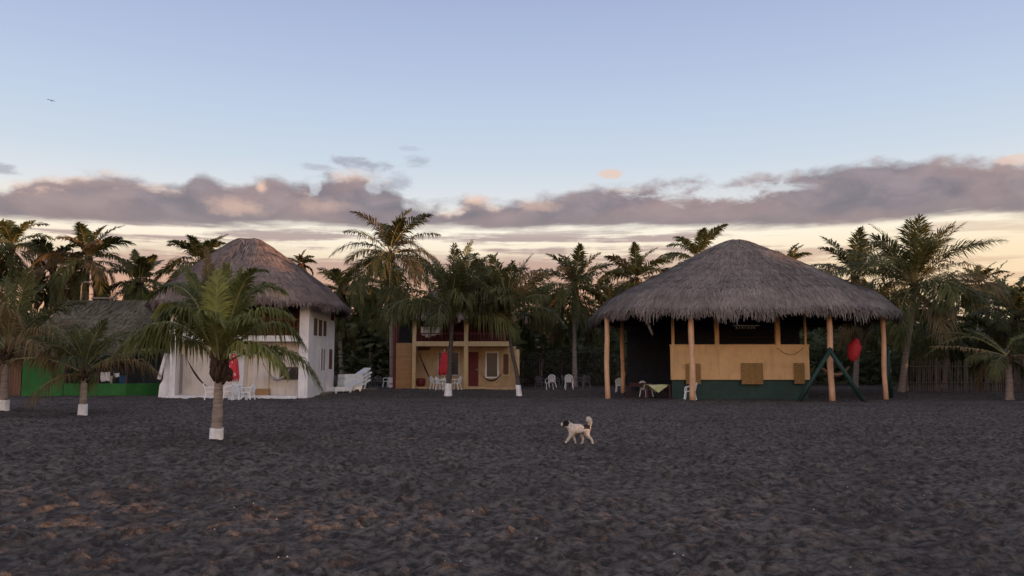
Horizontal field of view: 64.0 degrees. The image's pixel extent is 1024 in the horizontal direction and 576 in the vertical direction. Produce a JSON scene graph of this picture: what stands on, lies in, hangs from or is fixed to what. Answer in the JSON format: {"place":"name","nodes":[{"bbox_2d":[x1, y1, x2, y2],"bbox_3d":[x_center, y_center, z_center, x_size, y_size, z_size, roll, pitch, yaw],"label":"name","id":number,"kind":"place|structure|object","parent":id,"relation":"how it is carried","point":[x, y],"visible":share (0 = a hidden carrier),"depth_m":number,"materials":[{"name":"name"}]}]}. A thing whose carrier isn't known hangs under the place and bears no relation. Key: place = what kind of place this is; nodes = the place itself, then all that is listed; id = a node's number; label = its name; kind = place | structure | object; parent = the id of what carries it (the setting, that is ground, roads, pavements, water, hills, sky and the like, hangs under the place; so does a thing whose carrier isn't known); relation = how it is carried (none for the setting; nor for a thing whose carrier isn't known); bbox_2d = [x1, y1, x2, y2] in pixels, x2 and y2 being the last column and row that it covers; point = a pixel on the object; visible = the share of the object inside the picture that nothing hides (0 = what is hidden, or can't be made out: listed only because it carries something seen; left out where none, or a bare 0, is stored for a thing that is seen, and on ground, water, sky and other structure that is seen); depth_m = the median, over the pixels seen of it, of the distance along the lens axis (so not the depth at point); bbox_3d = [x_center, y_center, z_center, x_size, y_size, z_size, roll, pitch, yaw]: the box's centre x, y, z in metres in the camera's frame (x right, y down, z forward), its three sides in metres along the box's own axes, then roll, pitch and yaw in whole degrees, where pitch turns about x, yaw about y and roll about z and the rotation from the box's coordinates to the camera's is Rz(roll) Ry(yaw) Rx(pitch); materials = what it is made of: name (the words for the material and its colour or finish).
{"place":"outdoors","nodes":[
{"label":"outdoors","id":0,"kind":"place"},
{"bbox_2d":[22,317,991,381],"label":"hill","id":1,"kind":"structure","parent":0,"point":[626,379],"depth_m":86.05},
{"bbox_2d":[0,381,1023,575],"bbox_3d":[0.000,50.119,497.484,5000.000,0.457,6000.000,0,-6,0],"label":"sand ground","id":2,"kind":"structure","parent":0,"point":[385,480],"depth_m":11.24,"materials":[{"name":"grey sand"}]},
{"bbox_2d":[0,355,30,395],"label":"plank shed","id":3,"kind":"structure","parent":2,"relation":"on","point":[15,383],"depth_m":45.83,"materials":[{"name":"brown wood"}]},
{"bbox_2d":[0,218,54,340],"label":"palm tree","id":4,"kind":"object","parent":2,"relation":"on","point":[10,231],"visible":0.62,"depth_m":62.03,"materials":[{"name":"green plant"}]},
{"bbox_2d":[7,237,93,315],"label":"palm tree","id":5,"kind":"object","parent":2,"relation":"on","point":[42,246],"visible":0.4,"depth_m":59.82,"materials":[{"name":"green plant"}]},
{"bbox_2d":[0,265,115,410],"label":"palm tree","id":6,"kind":"object","parent":2,"relation":"on","point":[11,317],"visible":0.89,"depth_m":30.20,"materials":[{"name":"green plant"}]},
{"bbox_2d":[0,317,169,415],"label":"palm tree","id":7,"kind":"object","parent":2,"relation":"on","point":[81,343],"visible":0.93,"depth_m":28.17,"materials":[{"name":"green plant"}]},
{"bbox_2d":[80,281,90,299],"bbox_3d":[-28.265,3.140,53.950,0.655,7.238,0.200,0,-6,0],"label":"street lamp","id":8,"kind":"object","parent":2,"relation":"on","point":[81,288],"visible":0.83,"depth_m":54.20,"materials":[{"name":"grey metal"}]},
{"bbox_2d":[31,221,140,304],"bbox_3d":[-30.035,1.222,58.535,6.737,11.987,6.472,0,-6,0],"label":"palm tree","id":9,"kind":"object","parent":2,"relation":"on","point":[91,246],"visible":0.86,"depth_m":57.61,"materials":[{"name":"green plant"}]},
{"bbox_2d":[21,297,181,396],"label":"green house","id":10,"kind":"structure","parent":2,"relation":"on","point":[121,315],"depth_m":47.60,"materials":[{"name":"green paint"}]},
{"bbox_3d":[-23.579,4.719,46.462,3.606,0.143,0.022,0,-6,0],"label":"clothes line","id":11,"kind":"object","parent":10,"relation":"attached to","visible":0},
{"bbox_2d":[100,372,109,381],"bbox_3d":[-23.070,5.030,46.297,0.710,0.593,0.113,0,-6,0],"label":"hanging cloth","id":12,"kind":"object","parent":11,"relation":"hanging from","point":[104,377],"visible":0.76,"depth_m":46.30,"materials":[{"name":"white fabric"}]},
{"bbox_2d":[119,375,124,382],"bbox_3d":[-21.994,5.228,46.373,0.500,0.614,0.117,0,-6,0],"label":"hanging cloth","id":13,"kind":"object","parent":11,"relation":"hanging from","point":[121,379],"visible":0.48,"depth_m":46.37,"materials":[{"name":"blue fabric"}]},
{"bbox_2d":[100,249,178,299],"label":"palm tree","id":14,"kind":"object","parent":2,"relation":"on","point":[142,267],"visible":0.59,"depth_m":59.57,"materials":[{"name":"green plant"}]},
{"bbox_2d":[151,234,227,333],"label":"palm tree","id":15,"kind":"object","parent":2,"relation":"on","point":[195,247],"visible":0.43,"depth_m":61.75,"materials":[{"name":"green plant"}]},
{"bbox_2d":[203,383,213,399],"bbox_3d":[-15.496,5.314,41.971,0.658,0.879,0.602,2,-6,-20],"label":"plastic chair","id":16,"kind":"object","parent":2,"relation":"on","point":[208,391],"visible":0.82,"depth_m":41.70,"materials":[{"name":"white plastic"}]},
{"bbox_2d":[108,246,325,439],"bbox_3d":[-6.744,1.256,18.381,5.179,4.478,3.326,-4,-7,33],"label":"palm tree","id":17,"kind":"object","parent":2,"relation":"on","point":[220,320],"visible":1,"depth_m":17.88,"materials":[{"name":"green plant"}]},
{"bbox_2d":[223,383,235,399],"bbox_3d":[-14.538,5.303,42.096,0.658,0.879,0.602,2,-6,-20],"label":"plastic chair","id":18,"kind":"object","parent":2,"relation":"on","point":[227,391],"visible":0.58,"depth_m":41.85,"materials":[{"name":"white plastic"}]},
{"bbox_2d":[227,353,239,399],"bbox_3d":[-14.419,4.517,42.361,0.635,2.538,0.635,2,-6,-22],"label":"folded parasol","id":19,"kind":"object","parent":2,"relation":"on","point":[233,366],"visible":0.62,"depth_m":42.25,"materials":[{"name":"red fabric"}]},
{"bbox_2d":[227,385,243,399],"bbox_3d":[-14.281,5.379,42.277,0.800,0.736,0.800,0,-6,0],"label":"round table","id":20,"kind":"object","parent":2,"relation":"on","point":[237,393],"visible":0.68,"depth_m":42.05,"materials":[{"name":"white plastic"}]},
{"bbox_2d":[231,384,246,399],"bbox_3d":[-13.847,5.293,41.553,0.602,0.879,0.658,-3,-6,30],"label":"plastic chair","id":21,"kind":"object","parent":2,"relation":"on","point":[236,389],"visible":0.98,"depth_m":41.39,"materials":[{"name":"white plastic"}]},
{"bbox_2d":[240,384,255,399],"bbox_3d":[-13.396,5.308,41.675,0.658,0.879,0.602,-1,-6,10],"label":"plastic chair","id":22,"kind":"object","parent":2,"relation":"on","point":[253,388],"visible":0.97,"depth_m":41.51,"materials":[{"name":"white plastic"}]},
{"bbox_2d":[144,238,352,398],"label":"white house","id":23,"kind":"structure","parent":2,"relation":"on","point":[314,306],"depth_m":44.70,"materials":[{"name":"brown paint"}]},
{"bbox_2d":[179,354,182,393],"bbox_3d":[-18.151,4.686,44.735,0.320,2.143,0.038,0,-6,0],"label":"door","id":24,"kind":"structure","parent":23,"relation":"in","point":[181,357],"depth_m":44.72,"materials":[{"name":"grey"}]},
{"bbox_2d":[187,359,207,386],"bbox_3d":[-16.902,4.499,44.022,1.456,1.671,0.217,-1,-6,11],"label":"hammock","id":25,"kind":"object","parent":23,"relation":"hanging from","point":[197,376],"visible":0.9,"depth_m":44.04,"materials":[{"name":"black fabric"}]},
{"bbox_2d":[246,356,269,388],"bbox_3d":[-13.878,4.614,44.727,1.279,1.766,0.068,0,-6,0],"label":"door","id":26,"kind":"structure","parent":23,"relation":"in","point":[260,377],"depth_m":44.71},
{"bbox_2d":[262,361,292,380],"bbox_3d":[-12.612,4.408,44.181,1.748,1.226,0.573,0,-6,0],"label":"hammock","id":27,"kind":"object","parent":23,"relation":"hanging from","point":[276,379],"visible":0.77,"depth_m":44.04,"materials":[{"name":"white fabric"}]},
{"bbox_2d":[279,367,298,379],"bbox_3d":[-12.021,4.659,44.725,1.339,0.695,0.063,0,-6,0],"label":"window","id":28,"kind":"structure","parent":23,"relation":"in","point":[293,375],"depth_m":44.69,"materials":[{"name":"grey wood"}]},
{"bbox_2d":[314,318,317,335],"bbox_3d":[-10.914,2.162,45.505,0.065,0.948,0.700,0,-6,0],"label":"louvre window","id":29,"kind":"structure","parent":23,"relation":"in","point":[315,320],"depth_m":45.45,"materials":[{"name":"brown wood"}]},
{"bbox_2d":[319,320,321,335],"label":"louvre window","id":30,"kind":"structure","parent":23,"relation":"in","point":[320,321],"depth_m":46.59,"materials":[{"name":"brown wood"}]},
{"bbox_2d":[320,349,325,369],"bbox_3d":[-10.911,4.119,47.223,0.070,1.225,1.320,0,-6,0],"label":"window","id":31,"kind":"structure","parent":23,"relation":"in","point":[322,351],"depth_m":47.20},
{"bbox_2d":[323,321,326,335],"bbox_3d":[-10.914,2.365,47.796,0.065,0.871,0.600,0,-6,0],"label":"louvre window","id":32,"kind":"structure","parent":23,"relation":"in","point":[325,324],"depth_m":47.71,"materials":[{"name":"brown wood"}]},
{"bbox_2d":[329,349,332,368],"bbox_3d":[-10.914,4.283,49.292,0.065,1.183,0.750,0,-6,0],"label":"window","id":33,"kind":"structure","parent":23,"relation":"in","point":[330,350],"depth_m":49.20,"materials":[{"name":"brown wood"}]},
{"bbox_2d":[289,249,317,275],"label":"palm tree","id":34,"kind":"object","parent":2,"relation":"on","point":[301,260],"visible":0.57,"depth_m":74.44,"materials":[{"name":"green plant"}]},
{"bbox_2d":[327,380,359,393],"bbox_3d":[-10.080,5.923,49.114,0.660,0.746,2.097,-4,-7,34],"label":"sun lounger","id":35,"kind":"object","parent":2,"relation":"on","point":[349,385],"visible":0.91,"depth_m":49.00,"materials":[{"name":"white plastic"}]},
{"bbox_2d":[316,261,382,373],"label":"palm tree","id":36,"kind":"object","parent":2,"relation":"on","point":[333,274],"visible":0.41,"depth_m":65.39,"materials":[{"name":"green plant"}]},
{"bbox_2d":[321,388,377,394],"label":"kerb","id":37,"kind":"structure","parent":2,"relation":"on","point":[332,392],"depth_m":49.59,"materials":[{"name":"white concrete"}]},
{"bbox_2d":[337,379,370,390],"bbox_3d":[-9.771,6.013,50.704,2.097,0.746,0.660,6,-8,-45],"label":"sun lounger","id":38,"kind":"object","parent":2,"relation":"on","point":[359,387],"visible":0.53,"depth_m":50.64,"materials":[{"name":"white plastic"}]},
{"bbox_2d":[338,375,370,385],"bbox_3d":[-9.743,5.774,50.731,0.660,0.746,2.097,-5,-7,40],"label":"sun lounger","id":39,"kind":"object","parent":38,"relation":"on","point":[346,383],"visible":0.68,"depth_m":50.44,"materials":[{"name":"white plastic"}]},
{"bbox_2d":[338,372,371,381],"bbox_3d":[-9.724,5.563,50.848,2.097,0.746,0.660,5,-8,-44],"label":"sun lounger","id":40,"kind":"object","parent":39,"relation":"on","point":[351,379],"visible":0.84,"depth_m":50.39,"materials":[{"name":"white plastic"}]},
{"bbox_2d":[338,368,370,379],"bbox_3d":[-9.753,5.322,50.827,0.660,0.746,2.097,-5,-7,39],"label":"sun lounger","id":41,"kind":"object","parent":40,"relation":"on","point":[359,374],"visible":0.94,"depth_m":50.51,"materials":[{"name":"white plastic"}]},
{"bbox_2d":[342,286,411,383],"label":"palm tree","id":42,"kind":"object","parent":2,"relation":"on","point":[355,319],"visible":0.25,"depth_m":67.22,"materials":[{"name":"green plant"}]},
{"bbox_2d":[374,376,383,387],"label":"plastic chair","id":43,"kind":"object","parent":2,"relation":"on","point":[376,380],"visible":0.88,"depth_m":59.69,"materials":[{"name":"plastic"}]},
{"bbox_2d":[329,208,440,387],"bbox_3d":[-9.188,0.721,58.408,8.329,12.933,7.815,0,-6,0],"label":"palm tree","id":44,"kind":"object","parent":2,"relation":"on","point":[393,235],"visible":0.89,"depth_m":57.45,"materials":[{"name":"green plant"}]},
{"bbox_2d":[429,376,440,389],"bbox_3d":[-4.978,6.116,52.839,0.658,0.879,0.602,3,-6,-30],"label":"plastic chair","id":45,"kind":"object","parent":2,"relation":"on","point":[431,379],"visible":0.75,"depth_m":52.72,"materials":[{"name":"white plastic"}]},
{"bbox_2d":[435,376,445,389],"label":"plastic chair","id":46,"kind":"object","parent":2,"relation":"on","point":[437,379],"visible":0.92,"depth_m":52.15,"materials":[{"name":"white plastic"}]},
{"bbox_2d":[438,349,447,389],"bbox_3d":[-4.413,5.310,53.537,0.788,2.628,0.788,2,-6,-22],"label":"folded parasol","id":47,"kind":"object","parent":2,"relation":"on","point":[442,369],"visible":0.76,"depth_m":53.34,"materials":[{"name":"red fabric"}]},
{"bbox_2d":[365,239,531,395],"bbox_3d":[-3.500,1.696,46.264,8.741,8.926,9.212,3,-6,-28],"label":"palm tree","id":48,"kind":"object","parent":2,"relation":"on","point":[452,292],"visible":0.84,"depth_m":45.32,"materials":[{"name":"green plant"}]},
{"bbox_2d":[452,376,461,389],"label":"plastic chair","id":49,"kind":"object","parent":2,"relation":"on","point":[460,379],"visible":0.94,"depth_m":52.57,"materials":[{"name":"white plastic"}]},
{"bbox_2d":[393,286,529,389],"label":"yellow house","id":50,"kind":"structure","parent":2,"relation":"on","point":[476,351],"depth_m":56.26,"materials":[{"name":"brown wood"}]},
{"bbox_2d":[416,378,425,386],"bbox_3d":[-6.125,6.348,55.044,0.660,0.560,0.650,0,-6,0],"label":"clay pot","id":51,"kind":"object","parent":50,"relation":"on","point":[420,382],"visible":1,"depth_m":54.80,"materials":[{"name":"red ceramic"}]},
{"bbox_2d":[418,350,429,376],"bbox_3d":[-5.842,5.275,55.350,1.168,2.274,0.232,-2,-6,22],"label":"hammock","id":52,"kind":"object","parent":50,"relation":"hanging from","point":[424,365],"visible":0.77,"depth_m":55.39,"materials":[{"name":"brown fabric"}]},
{"bbox_2d":[421,326,429,337],"bbox_3d":[-5.872,2.996,55.480,0.616,0.791,0.115,0,-6,0],"label":"hanging sheet","id":53,"kind":"object","parent":50,"relation":"hanging from","point":[422,331],"visible":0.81,"depth_m":55.48,"materials":[{"name":"white fabric"}]},
{"bbox_2d":[431,327,439,335],"bbox_3d":[-5.185,2.939,55.488,0.653,0.675,0.118,0,-6,0],"label":"hanging sheet","id":54,"kind":"object","parent":50,"relation":"hanging from","point":[438,330],"visible":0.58,"depth_m":55.48,"materials":[{"name":"white fabric"}]},
{"bbox_2d":[437,351,459,375],"bbox_3d":[-4.362,5.207,56.331,1.539,1.679,0.060,0,-6,0],"label":"window","id":55,"kind":"structure","parent":50,"relation":"in","point":[456,354],"depth_m":56.33,"materials":[{"name":"grey glass"}]},
{"bbox_2d":[468,352,477,385],"bbox_3d":[-2.647,5.566,56.274,0.678,2.333,0.098,0,-6,0],"label":"door","id":56,"kind":"structure","parent":50,"relation":"in","point":[473,356],"depth_m":56.27,"materials":[{"name":"red paint"}]},
{"bbox_2d":[485,351,498,377],"bbox_3d":[-1.374,5.279,56.324,0.916,1.825,0.060,0,-6,0],"label":"window","id":57,"kind":"structure","parent":50,"relation":"in","point":[491,357],"depth_m":56.32,"materials":[{"name":"grey glass"}]},
{"bbox_2d":[480,368,504,381],"bbox_3d":[-1.318,5.877,55.492,1.648,0.921,0.523,0,-6,0],"label":"hammock","id":58,"kind":"object","parent":50,"relation":"hanging from","point":[493,379],"visible":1,"depth_m":55.37,"materials":[{"name":"black fabric"}]},
{"bbox_2d":[502,353,509,375],"bbox_3d":[-0.421,5.243,56.327,0.550,1.606,0.060,0,-6,0],"label":"window","id":59,"kind":"structure","parent":50,"relation":"in","point":[505,356],"depth_m":56.32,"materials":[{"name":"brown wood"}]},
{"bbox_2d":[448,253,521,310],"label":"palm tree","id":60,"kind":"object","parent":2,"relation":"on","point":[495,255],"visible":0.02,"depth_m":68.13,"materials":[{"name":"green plant"}]},
{"bbox_2d":[24,460,979,570],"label":"pebbles","id":61,"kind":"object","parent":2,"relation":"on","point":[536,538],"visible":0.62,"depth_m":7.91,"materials":[{"name":"grey stone"}]},
{"bbox_2d":[445,252,570,395],"bbox_3d":[-0.193,2.051,45.916,7.113,8.191,7.469,0,-6,0],"label":"palm tree","id":62,"kind":"object","parent":2,"relation":"on","point":[502,302],"visible":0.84,"depth_m":45.41,"materials":[{"name":"green plant"}]},
{"bbox_2d":[0,261,1023,385],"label":"thicket","id":63,"kind":"object","parent":2,"relation":"on","point":[353,363],"visible":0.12,"depth_m":67.34,"materials":[{"name":"green plant"}]},
{"bbox_2d":[508,285,568,385],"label":"palm tree","id":64,"kind":"object","parent":2,"relation":"on","point":[529,339],"visible":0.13,"depth_m":65.07,"materials":[{"name":"green plant"}]},
{"bbox_2d":[535,376,545,388],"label":"plastic chair","id":65,"kind":"object","parent":2,"relation":"on","point":[538,380],"visible":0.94,"depth_m":57.44,"materials":[{"name":"grey plastic"}]},
{"bbox_2d":[545,374,556,389],"bbox_3d":[2.546,6.184,53.749,0.602,0.879,0.658,2,-24,-20],"label":"plastic chair","id":66,"kind":"object","parent":2,"relation":"on","point":[551,378],"visible":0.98,"depth_m":53.63,"materials":[{"name":"white plastic"}]},
{"bbox_2d":[561,375,571,386],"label":"plastic chair","id":67,"kind":"object","parent":2,"relation":"on","point":[562,378],"visible":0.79,"depth_m":59.69,"materials":[{"name":"grey plastic"}]},
{"bbox_2d":[564,374,573,389],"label":"plastic chair","id":68,"kind":"object","parent":2,"relation":"on","point":[567,380],"visible":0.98,"depth_m":52.09,"materials":[{"name":"white plastic"}]},
{"bbox_2d":[521,352,626,386],"bbox_3d":[4.630,6.210,61.689,7.960,2.734,0.253,0,-6,0],"label":"stick fence","id":69,"kind":"object","parent":2,"relation":"on","point":[560,366],"visible":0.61,"depth_m":61.68,"materials":[{"name":"brown wood"}]},
{"bbox_2d":[526,242,622,386],"bbox_3d":[4.597,2.133,60.277,7.712,10.475,8.146,0,-6,0],"label":"palm tree","id":70,"kind":"object","parent":2,"relation":"on","point":[577,321],"visible":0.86,"depth_m":59.63,"materials":[{"name":"green plant"}]},
{"bbox_2d":[560,416,593,444],"bbox_3d":[1.375,3.027,17.388,0.709,0.605,0.247,0,-6,0],"label":"dog","id":71,"kind":"object","parent":2,"relation":"on","point":[580,429],"visible":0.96,"depth_m":17.31},
{"bbox_2d":[582,376,590,388],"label":"plastic chair","id":72,"kind":"object","parent":2,"relation":"on","point":[583,378],"visible":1,"depth_m":54.88,"materials":[{"name":"grey plastic"}]},
{"bbox_2d":[615,378,620,391],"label":"plastic chair","id":73,"kind":"object","parent":2,"relation":"on","point":[618,383],"visible":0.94,"depth_m":49.43,"materials":[{"name":"white plastic"}]},
{"bbox_2d":[596,241,671,328],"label":"palm tree","id":74,"kind":"object","parent":2,"relation":"on","point":[634,267],"visible":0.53,"depth_m":64.03,"materials":[{"name":"green plant"}]},
{"bbox_2d":[627,383,648,397],"bbox_3d":[6.825,5.531,44.272,1.100,0.790,0.700,0,-6,0],"label":"wooden table","id":75,"kind":"object","parent":2,"relation":"on","point":[630,385],"visible":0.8,"depth_m":43.96,"materials":[{"name":"red wood"}]},
{"bbox_2d":[639,381,653,396],"bbox_3d":[7.243,5.459,44.309,0.602,0.879,0.658,3,-6,-30],"label":"plastic chair","id":76,"kind":"object","parent":2,"relation":"on","point":[641,388],"visible":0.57,"depth_m":44.33,"materials":[{"name":"white plastic"}]},
{"bbox_2d":[644,385,670,398],"bbox_3d":[7.552,5.437,42.674,1.300,0.790,0.800,0,-6,0],"label":"wooden table","id":77,"kind":"object","parent":2,"relation":"on","point":[647,387],"visible":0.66,"depth_m":42.33,"materials":[{"name":"red wood"}]},
{"bbox_2d":[643,384,670,392],"bbox_3d":[7.552,5.240,42.693,1.340,0.433,0.840,0,-6,0],"label":"tablecloth","id":78,"kind":"object","parent":77,"relation":"on","point":[658,388],"visible":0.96,"depth_m":42.29,"materials":[{"name":"fabric"}]},
{"bbox_2d":[684,382,697,399],"bbox_3d":[8.877,5.120,40.683,0.658,0.879,0.602,-2,-6,20],"label":"plastic chair","id":79,"kind":"object","parent":2,"relation":"on","point":[686,391],"visible":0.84,"depth_m":40.76,"materials":[{"name":"white plastic"}]},
{"bbox_2d":[654,223,728,266],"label":"palm tree","id":80,"kind":"object","parent":2,"relation":"on","point":[704,237],"visible":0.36,"depth_m":65.91,"materials":[{"name":"green plant"}]},
{"bbox_2d":[669,313,809,399],"bbox_3d":[12.483,3.647,44.808,8.652,4.850,5.300,0,-6,0],"label":"beach bar","id":81,"kind":"object","parent":2,"relation":"on","point":[748,358],"visible":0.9,"depth_m":42.26,"materials":[{"name":"yellow paint"}]},
{"bbox_2d":[588,239,904,400],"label":"palapa","id":82,"kind":"structure","parent":2,"relation":"on","point":[733,278],"depth_m":41.73,"materials":[{"name":"plant"}]},
{"bbox_2d":[814,357,851,377],"bbox_3d":[17.019,4.166,43.300,2.107,1.124,0.923,0,-6,0],"label":"hammock","id":83,"kind":"object","parent":82,"relation":"hanging from","point":[838,374],"visible":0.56,"depth_m":43.12,"materials":[{"name":"brown fabric"}]},
{"bbox_2d":[847,318,861,361],"bbox_3d":[17.934,2.603,42.950,0.771,2.522,0.663,0,-6,0],"label":"hanging bundle","id":84,"kind":"object","parent":82,"relation":"hanging from","point":[854,347],"visible":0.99,"depth_m":42.69,"materials":[{"name":"red fabric"}]},
{"bbox_2d":[774,243,812,259],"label":"palm tree","id":85,"kind":"object","parent":2,"relation":"on","point":[793,254],"visible":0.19,"depth_m":70.04,"materials":[{"name":"green plant"}]},
{"bbox_2d":[797,347,866,401],"bbox_3d":[15.466,4.263,39.774,3.460,2.780,0.236,0,-6,0],"label":"timber frame","id":86,"kind":"object","parent":2,"relation":"on","point":[842,370],"visible":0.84,"depth_m":39.69,"materials":[{"name":"green paint"}]},
{"bbox_2d":[811,226,930,387],"bbox_3d":[24.687,1.511,58.166,9.132,11.343,7.762,0,-6,0],"label":"palm tree","id":87,"kind":"object","parent":2,"relation":"on","point":[853,245],"visible":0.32,"depth_m":57.60,"materials":[{"name":"green plant"}]},
{"bbox_2d":[886,347,892,397],"bbox_3d":[19.753,4.511,43.046,0.320,2.863,1.918,-4,-7,34],"label":"timber frame","id":88,"kind":"object","parent":2,"relation":"on","point":[889,382],"visible":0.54,"depth_m":43.25,"materials":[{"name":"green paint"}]},
{"bbox_2d":[830,214,1014,391],"bbox_3d":[24.412,0.996,50.052,11.230,10.918,10.941,0,-6,0],"label":"palm tree","id":89,"kind":"object","parent":2,"relation":"on","point":[912,262],"visible":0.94,"depth_m":49.02,"materials":[{"name":"green plant"}]},
{"bbox_2d":[906,292,992,387],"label":"palm tree","id":90,"kind":"object","parent":2,"relation":"on","point":[917,337],"visible":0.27,"depth_m":57.43,"materials":[{"name":"green plant"}]},
{"bbox_2d":[906,357,1023,391],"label":"stick fence","id":91,"kind":"object","parent":2,"relation":"on","point":[986,384],"visible":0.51,"depth_m":50.66,"materials":[{"name":"brown wood"}]},
{"bbox_2d":[923,328,1023,399],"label":"palm tree","id":92,"kind":"object","parent":2,"relation":"on","point":[1005,361],"visible":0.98,"depth_m":41.17,"materials":[{"name":"green plant"}]},
{"bbox_2d":[960,262,1009,379],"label":"palm tree","id":93,"kind":"object","parent":2,"relation":"on","point":[978,271],"visible":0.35,"depth_m":67.92,"materials":[{"name":"green plant"}]},
{"bbox_2d":[962,275,1023,387],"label":"palm tree","id":94,"kind":"object","parent":2,"relation":"on","point":[998,333],"visible":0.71,"depth_m":55.77,"materials":[{"name":"green plant"}]},
{"bbox_2d":[0,0,1023,320],"label":"sky","id":95,"kind":"structure","parent":0,"point":[523,128],"materials":[{"name":"blue"}]}
]}

